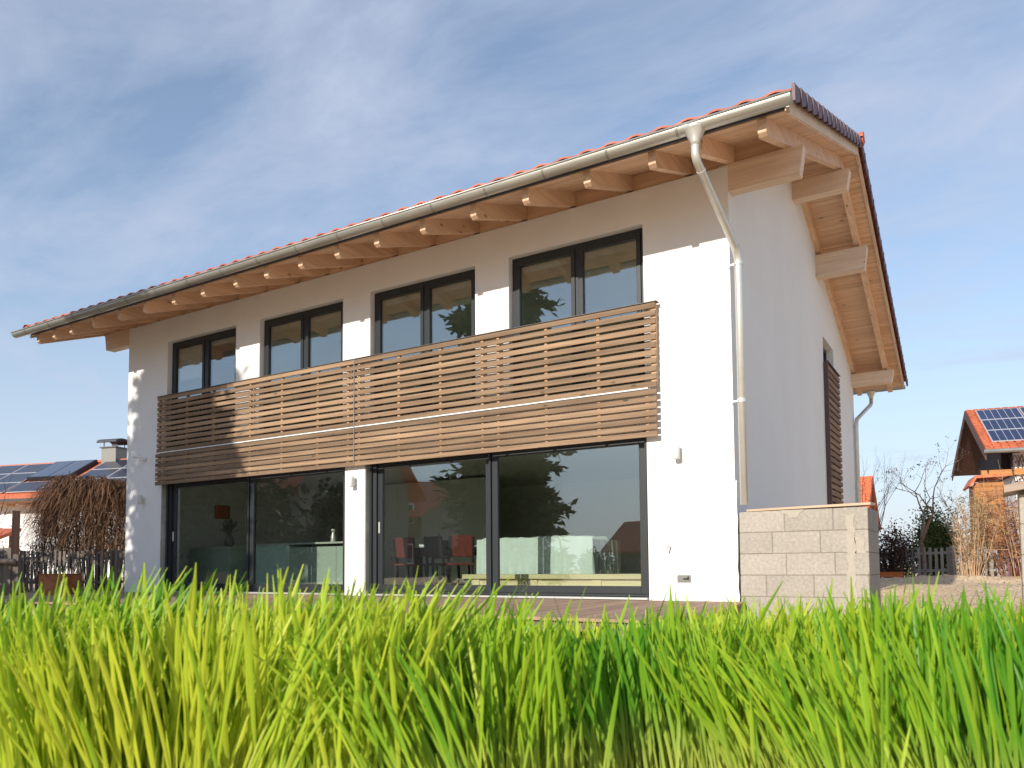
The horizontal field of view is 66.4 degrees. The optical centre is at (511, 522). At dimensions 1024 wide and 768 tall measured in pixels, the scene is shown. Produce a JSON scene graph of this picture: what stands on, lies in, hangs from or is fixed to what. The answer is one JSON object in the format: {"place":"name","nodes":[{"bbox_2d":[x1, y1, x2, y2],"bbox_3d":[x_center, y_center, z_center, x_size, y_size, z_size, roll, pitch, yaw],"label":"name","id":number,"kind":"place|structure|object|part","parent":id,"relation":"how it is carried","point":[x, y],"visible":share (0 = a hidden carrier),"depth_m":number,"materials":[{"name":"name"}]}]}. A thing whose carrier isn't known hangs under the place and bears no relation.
{"place":"outdoors","nodes":[
{"label":"outdoors","id":0,"kind":"place"},
{"bbox_2d":[0,562,1023,767],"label":"grass","id":1,"kind":"structure","parent":0,"point":[194,681],"depth_m":1.25,"materials":[{"name":"green plant"}]},
{"bbox_2d":[0,0,1023,564],"label":"sky","id":2,"kind":"structure","parent":0,"point":[144,144],"materials":[{"name":"blue"}]},
{"bbox_2d":[6,564,1022,634],"bbox_3d":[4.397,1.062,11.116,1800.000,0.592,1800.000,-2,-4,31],"label":"ground","id":3,"kind":"structure","parent":0,"point":[886,584],"depth_m":16.54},
{"bbox_2d":[0,473,12,542],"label":"twig shrub","id":4,"kind":"object","parent":3,"relation":"on","point":[2,505],"visible":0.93,"depth_m":17.50,"materials":[{"name":"brown plant"}]},
{"bbox_2d":[0,548,20,595],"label":"board fence","id":5,"kind":"object","parent":3,"relation":"on","point":[7,559],"visible":0.71,"depth_m":14.91,"materials":[{"name":"grey wood"}]},
{"bbox_2d":[0,528,20,547],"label":"carport","id":6,"kind":"object","parent":3,"relation":"on","point":[5,533],"visible":0.29,"depth_m":27.34,"materials":[{"name":"orange ceramic"}]},
{"bbox_2d":[11,511,19,591],"bbox_3d":[-10.130,0.733,15.938,0.110,1.960,0.110,-2,-4,31],"label":"timber post","id":7,"kind":"object","parent":3,"relation":"on","point":[15,540],"visible":0.42,"depth_m":15.93,"materials":[{"name":"brown wood"}]},
{"bbox_2d":[0,505,95,591],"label":"twig shrub","id":8,"kind":"object","parent":3,"relation":"on","point":[43,549],"visible":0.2,"depth_m":19.15,"materials":[{"name":"brown plant"}]},
{"bbox_2d":[37,573,81,594],"bbox_3d":[-8.122,1.223,14.044,0.570,0.615,0.430,0,-3,0],"label":"rusty box","id":9,"kind":"object","parent":3,"relation":"on","point":[49,582],"visible":0.56,"depth_m":13.85,"materials":[{"name":"metal"}]},
{"bbox_2d":[0,438,126,577],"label":"neighbour house","id":10,"kind":"structure","parent":3,"relation":"on","point":[111,463],"depth_m":34.31,"materials":[{"name":"white paint"}]},
{"bbox_2d":[19,549,124,592],"bbox_3d":[-11.575,1.235,18.036,9.144,1.217,0.168,0,-3,-2],"label":"picket fence","id":11,"kind":"object","parent":3,"relation":"on","point":[115,557],"visible":0.38,"depth_m":18.02,"materials":[{"name":"grey wood"}]},
{"bbox_2d":[18,470,126,590],"bbox_3d":[-10.282,0.371,19.488,4.188,3.225,2.889,-1,-3,1],"label":"weeping shrub","id":12,"kind":"object","parent":3,"relation":"on","point":[98,498],"visible":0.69,"depth_m":18.89,"materials":[{"name":"brown plant"}]},
{"bbox_2d":[0,592,742,635],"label":"timber deck","id":13,"kind":"structure","parent":3,"relation":"on","point":[590,608],"depth_m":8.75,"materials":[{"name":"brown wood"}]},
{"bbox_2d":[10,82,907,601],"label":"house","id":14,"kind":"structure","parent":3,"relation":"on","point":[664,354],"depth_m":12.03,"materials":[{"name":"white paint"}]},
{"bbox_2d":[171,328,235,446],"bbox_3d":[-5.751,-2.506,14.717,1.967,2.056,0.110,-2,-4,31],"label":"window","id":15,"kind":"structure","parent":14,"relation":"in","point":[195,353],"depth_m":14.93,"materials":[{"name":"metal"}]},
{"bbox_2d":[189,546,245,583],"bbox_3d":[-6.062,0.893,16.323,1.280,0.760,0.640,-2,-4,31],"label":"kitchen counter","id":16,"kind":"object","parent":14,"relation":"on","point":[227,561],"visible":0.78,"depth_m":15.99,"materials":[{"name":"white"}]},
{"bbox_2d":[220,519,238,546],"bbox_3d":[-5.884,0.211,16.241,0.345,0.590,0.388,0,-3,-7],"label":"vase","id":17,"kind":"object","parent":16,"relation":"on","point":[228,527],"visible":0.99,"depth_m":16.18,"materials":[{"name":"ceramic"}]},
{"bbox_2d":[215,505,229,518],"bbox_3d":[-6.375,-0.235,17.218,0.010,0.300,0.400,-2,-4,31],"label":"wall picture","id":18,"kind":"object","parent":14,"relation":"attached to","point":[222,511],"depth_m":17.21},
{"bbox_2d":[160,462,344,594],"bbox_3d":[-4.670,0.168,13.861,4.760,2.150,0.300,-2,-4,31],"label":"sliding door","id":19,"kind":"structure","parent":14,"relation":"in","point":[169,492],"depth_m":14.01,"materials":[{"name":"metal"}]},
{"bbox_2d":[263,302,342,433],"bbox_3d":[-3.530,-2.600,13.370,1.978,2.056,0.110,-2,-4,31],"label":"window","id":20,"kind":"structure","parent":14,"relation":"in","point":[303,319],"depth_m":13.36,"materials":[{"name":"metal"}]},
{"bbox_2d":[256,541,386,583],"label":"kitchen island","id":21,"kind":"structure","parent":14,"relation":"on","point":[318,562],"depth_m":15.26,"materials":[{"name":"white"}]},
{"bbox_2d":[330,529,335,541],"bbox_3d":[-3.484,0.254,15.255,0.120,0.264,0.117,-2,-4,31],"label":"jug","id":22,"kind":"object","parent":21,"relation":"on","point":[333,537],"visible":0.84,"depth_m":15.22,"materials":[{"name":"metal"}]},
{"bbox_2d":[393,537,425,584],"bbox_3d":[-1.832,0.729,14.082,0.440,0.928,0.496,-2,-4,24],"label":"dining chair","id":23,"kind":"object","parent":14,"relation":"on","point":[404,547],"visible":0.85,"depth_m":13.92,"materials":[{"name":"red leather"}]},
{"bbox_2d":[374,269,475,418],"bbox_3d":[-1.322,-2.693,12.030,2.011,2.056,0.110,-2,-4,31],"label":"window","id":24,"kind":"structure","parent":14,"relation":"in","point":[424,290],"depth_m":12.01,"materials":[{"name":"metal"}]},
{"bbox_2d":[390,546,476,584],"bbox_3d":[-1.152,0.830,14.332,2.100,0.745,0.840,-2,-4,31],"label":"dining table","id":25,"kind":"object","parent":14,"relation":"on","point":[420,553],"visible":0.27,"depth_m":14.52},
{"bbox_2d":[384,477,485,581],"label":"tall cupboards","id":26,"kind":"object","parent":14,"relation":"on","point":[419,511],"visible":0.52,"depth_m":17.48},
{"bbox_3d":[-2.777,0.255,18.393,0.614,2.260,0.490,-2,-4,31],"label":"cupboard door","id":27,"kind":"part","parent":26,"relation":"part of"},
{"bbox_3d":[-2.247,0.232,18.072,0.614,2.260,0.490,-2,-4,31],"label":"cupboard door","id":28,"kind":"part","parent":26,"relation":"part of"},
{"bbox_3d":[-1.717,0.210,17.750,0.614,2.260,0.490,-2,-4,31],"label":"cupboard door","id":29,"kind":"part","parent":26,"relation":"part of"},
{"bbox_3d":[-1.188,0.188,17.429,0.614,2.260,0.490,-2,-4,31],"label":"cupboard door","id":30,"kind":"part","parent":26,"relation":"part of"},
{"bbox_3d":[-0.658,0.165,17.108,0.614,2.260,0.490,-2,-4,31],"label":"cupboard door","id":31,"kind":"part","parent":26,"relation":"part of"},
{"bbox_2d":[429,540,448,584],"bbox_3d":[-1.498,0.796,15.308,0.440,0.928,0.496,-2,-4,31],"label":"dining chair","id":32,"kind":"object","parent":14,"relation":"on","point":[445,543],"visible":0.27,"depth_m":15.43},
{"bbox_2d":[423,536,460,584],"bbox_3d":[-1.223,0.702,13.690,0.440,0.928,0.496,-3,-4,40],"label":"dining chair","id":33,"kind":"object","parent":14,"relation":"on","point":[433,546],"visible":0.84,"depth_m":13.56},
{"bbox_2d":[446,535,474,584],"bbox_3d":[-0.887,0.677,13.305,0.440,0.928,0.496,0,-3,-12],"label":"dining chair","id":34,"kind":"object","parent":14,"relation":"on","point":[461,545],"visible":0.84,"depth_m":13.12,"materials":[{"name":"red leather"}]},
{"bbox_2d":[364,431,648,599],"bbox_3d":[-0.257,-0.018,11.183,4.727,2.150,0.300,-2,-4,31],"label":"sliding door","id":35,"kind":"structure","parent":14,"relation":"in","point":[374,473],"depth_m":11.22,"materials":[{"name":"metal"}]},
{"bbox_2d":[476,535,620,573],"bbox_3d":[0.596,0.661,12.866,2.219,0.868,1.003,-2,-4,31],"label":"covered sofa","id":36,"kind":"object","parent":14,"relation":"on","point":[567,554],"visible":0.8,"depth_m":12.39,"materials":[{"name":"white fabric"}]},
{"bbox_2d":[462,574,640,585],"bbox_3d":[0.699,0.905,11.736,3.250,0.270,0.400,-2,-4,31],"label":"bench","id":37,"kind":"object","parent":14,"relation":"on","point":[581,579],"visible":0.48,"depth_m":11.51,"materials":[{"name":"brown wood"}]},
{"bbox_2d":[512,228,644,399],"bbox_3d":[0.898,-2.787,10.683,2.026,2.056,0.110,-2,-4,31],"label":"window","id":38,"kind":"structure","parent":14,"relation":"in","point":[575,254],"depth_m":10.65,"materials":[{"name":"metal"}]},
{"bbox_2d":[823,348,825,361],"bbox_3d":[6.110,-1.544,15.402,0.070,3.987,1.176,-2,-4,31],"label":"window","id":39,"kind":"structure","parent":14,"relation":"in","point":[824,351],"depth_m":15.92,"materials":[{"name":"metal"}]},
{"bbox_2d":[739,507,880,625],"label":"block wall","id":40,"kind":"structure","parent":3,"relation":"on","point":[806,554],"depth_m":8.88,"materials":[{"name":"concrete"}]},
{"bbox_2d":[746,502,874,511],"bbox_3d":[3.402,-0.175,8.968,1.380,0.046,0.181,-3,-4,32],"label":"timber plank","id":41,"kind":"object","parent":40,"relation":"on","point":[821,506],"visible":0.88,"depth_m":8.85,"materials":[{"name":"brown wood"}]},
{"bbox_2d":[860,476,880,529],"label":"house","id":42,"kind":"structure","parent":3,"relation":"on","point":[868,487],"depth_m":30.90,"materials":[{"name":"orange paint"}]},
{"bbox_2d":[860,452,917,532],"bbox_3d":[9.590,-0.256,20.626,2.132,3.780,2.554,-2,-4,31],"label":"bare tree","id":43,"kind":"object","parent":3,"relation":"on","point":[884,500],"visible":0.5,"depth_m":20.85,"materials":[{"name":"plant"}]},
{"bbox_2d":[880,572,904,576],"bbox_3d":[10.299,1.433,21.684,1.040,0.140,0.440,-2,-4,31],"label":"rusty trough","id":44,"kind":"object","parent":3,"relation":"on","point":[891,574],"visible":0.64,"depth_m":21.40,"materials":[{"name":"brown metal"}]},
{"bbox_2d":[878,517,926,577],"bbox_3d":[10.587,0.777,21.943,1.814,1.878,1.042,-2,-3,20],"label":"bush","id":45,"kind":"object","parent":3,"relation":"on","point":[892,541],"visible":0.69,"depth_m":21.82,"materials":[{"name":"brown plant"}]},
{"bbox_2d":[869,436,968,575],"bbox_3d":[11.542,-0.300,22.081,2.528,4.014,2.849,-2,-4,31],"label":"bare tree","id":46,"kind":"object","parent":3,"relation":"on","point":[923,536],"visible":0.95,"depth_m":21.77,"materials":[{"name":"beige plant"}]},
{"bbox_2d":[894,477,961,576],"bbox_3d":[11.935,0.221,22.472,2.164,3.016,1.561,-1,-3,6],"label":"evergreen bush","id":47,"kind":"object","parent":3,"relation":"on","point":[938,537],"visible":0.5,"depth_m":22.32,"materials":[{"name":"green plant"}]},
{"bbox_2d":[879,544,1015,577],"bbox_3d":[11.953,1.182,21.234,7.923,1.211,0.150,-3,-4,36],"label":"picket fence","id":48,"kind":"object","parent":3,"relation":"on","point":[951,569],"visible":0.22,"depth_m":21.27,"materials":[{"name":"grey wood"}]},
{"bbox_2d":[940,490,1001,575],"bbox_3d":[11.627,0.333,19.484,1.734,2.353,1.307,-5,-6,56],"label":"twig shrub","id":49,"kind":"object","parent":3,"relation":"on","point":[971,551],"visible":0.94,"depth_m":19.56,"materials":[{"name":"brown plant"}]},
{"bbox_2d":[928,483,1017,575],"bbox_3d":[12.797,0.189,21.178,2.407,2.855,2.471,1,-3,-20],"label":"twig shrub","id":50,"kind":"object","parent":3,"relation":"on","point":[983,521],"visible":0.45,"depth_m":21.31,"materials":[{"name":"brown plant"}]},
{"bbox_2d":[930,574,1021,615],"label":"loose stones","id":51,"kind":"object","parent":3,"relation":"on","point":[980,591],"visible":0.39,"depth_m":15.36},
{"bbox_2d":[963,473,1007,576],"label":"garden shed","id":52,"kind":"structure","parent":3,"relation":"on","point":[978,478],"depth_m":23.75,"materials":[{"name":"orange wood"}]},
{"bbox_2d":[952,406,1023,575],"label":"neighbour house","id":53,"kind":"structure","parent":3,"relation":"on","point":[989,439],"depth_m":28.49,"materials":[{"name":"orange paint"}]},
{"bbox_2d":[1007,455,1023,516],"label":"wall ivy","id":54,"kind":"object","parent":53,"relation":"attached to","point":[1011,459],"depth_m":27.18,"materials":[{"name":"red plant"}]},
{"bbox_2d":[974,482,1020,576],"bbox_3d":[12.811,0.187,19.925,1.763,2.716,1.784,0,-3,-2],"label":"twig shrub","id":55,"kind":"object","parent":3,"relation":"on","point":[1015,560],"visible":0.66,"depth_m":19.84,"materials":[{"name":"brown plant"}]},
{"bbox_2d":[982,462,1020,577],"bbox_3d":[12.452,-0.081,18.866,1.332,3.133,2.045,1,-4,-29],"label":"twig shrub","id":56,"kind":"object","parent":3,"relation":"on","point":[1009,527],"visible":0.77,"depth_m":18.98,"materials":[{"name":"brown plant"}]},
{"bbox_2d":[1003,481,1023,607],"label":"garage wall","id":57,"kind":"structure","parent":3,"relation":"on","point":[1017,489],"depth_m":6.39,"materials":[{"name":"paint"}]}
]}

